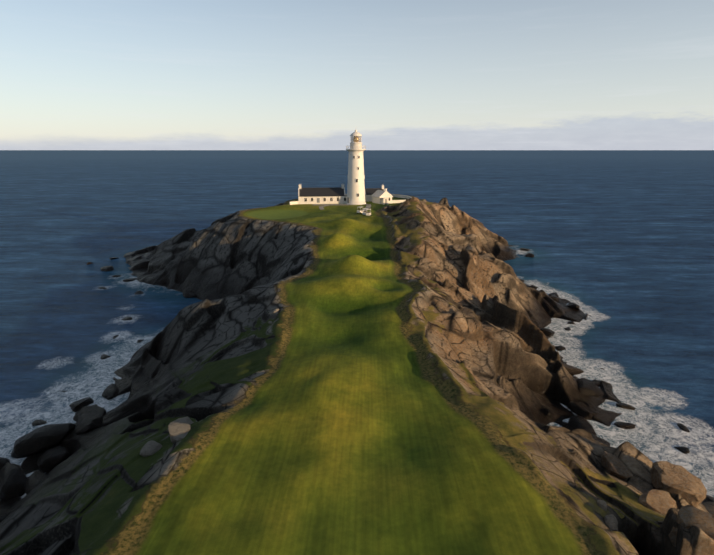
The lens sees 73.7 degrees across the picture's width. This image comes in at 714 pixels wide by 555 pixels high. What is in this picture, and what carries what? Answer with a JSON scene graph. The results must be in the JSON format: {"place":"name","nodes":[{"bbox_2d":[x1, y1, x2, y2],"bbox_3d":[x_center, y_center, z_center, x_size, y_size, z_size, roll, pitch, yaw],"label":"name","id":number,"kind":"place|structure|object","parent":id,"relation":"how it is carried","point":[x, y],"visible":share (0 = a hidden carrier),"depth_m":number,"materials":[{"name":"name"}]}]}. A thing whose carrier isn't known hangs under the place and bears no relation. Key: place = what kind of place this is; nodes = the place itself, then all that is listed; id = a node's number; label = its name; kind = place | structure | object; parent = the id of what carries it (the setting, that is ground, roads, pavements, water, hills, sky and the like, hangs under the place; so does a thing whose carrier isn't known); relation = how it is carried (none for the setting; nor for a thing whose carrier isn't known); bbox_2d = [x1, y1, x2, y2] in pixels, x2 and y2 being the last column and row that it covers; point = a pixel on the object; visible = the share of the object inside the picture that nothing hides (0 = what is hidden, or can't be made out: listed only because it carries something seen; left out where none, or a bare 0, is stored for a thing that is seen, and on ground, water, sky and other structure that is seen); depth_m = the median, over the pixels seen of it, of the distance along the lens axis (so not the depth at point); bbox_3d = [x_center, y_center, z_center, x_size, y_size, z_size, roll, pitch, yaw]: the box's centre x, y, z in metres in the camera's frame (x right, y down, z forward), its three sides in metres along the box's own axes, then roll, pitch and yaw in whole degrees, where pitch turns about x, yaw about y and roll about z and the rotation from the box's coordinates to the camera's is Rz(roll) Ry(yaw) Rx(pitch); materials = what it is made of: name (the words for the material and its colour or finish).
{"place":"outdoors","nodes":[
{"label":"outdoors","id":0,"kind":"place"},
{"bbox_2d":[312,204,370,210],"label":"gravel path","id":1,"kind":"structure","parent":0,"point":[368,206],"depth_m":161.13,"materials":[{"name":"grey gravel"}]},
{"bbox_2d":[0,194,713,554],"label":"headland terrain","id":2,"kind":"structure","parent":0,"point":[394,380],"depth_m":46.85,"materials":[{"name":"green plant"}]},
{"bbox_2d":[298,183,344,203],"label":"keepers cottage","id":3,"kind":"structure","parent":2,"relation":"on","point":[330,195],"depth_m":163.28,"materials":[{"name":"paint"}]},
{"bbox_2d":[339,194,346,203],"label":"link block","id":4,"kind":"structure","parent":3,"relation":"attached to","point":[342,199],"depth_m":163.53,"materials":[{"name":"paint"}]},
{"bbox_2d":[289,194,411,204],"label":"boundary walls","id":5,"kind":"structure","parent":2,"relation":"on","point":[393,201],"depth_m":166.30,"materials":[{"name":"white paint"}]},
{"bbox_2d":[346,130,365,204],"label":"lighthouse","id":6,"kind":"object","parent":2,"relation":"on","point":[356,189],"visible":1,"depth_m":159.15,"materials":[{"name":"white paint"}]},
{"bbox_2d":[0,245,713,546],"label":"shore boulders","id":7,"kind":"object","parent":2,"relation":"on","point":[670,481],"visible":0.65,"depth_m":52.39,"materials":[{"name":"stone"}]},
{"bbox_2d":[365,184,384,200],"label":"building","id":8,"kind":"structure","parent":2,"relation":"on","point":[369,192],"depth_m":171.34,"materials":[{"name":"paint"}]},
{"bbox_2d":[371,189,392,204],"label":"cottage","id":9,"kind":"structure","parent":2,"relation":"on","point":[381,197],"depth_m":163.57,"materials":[{"name":"white paint"}]},
{"bbox_2d":[0,150,713,499],"bbox_3d":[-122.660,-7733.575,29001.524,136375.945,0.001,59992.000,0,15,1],"label":"sea","id":10,"kind":"structure","parent":0,"point":[619,244],"depth_m":184.19,"materials":[{"name":"blue liquid"}]},
{"bbox_2d":[0,0,713,149],"label":"sky","id":11,"kind":"structure","parent":0,"point":[75,74],"materials":[{"name":"blue"}]}
]}

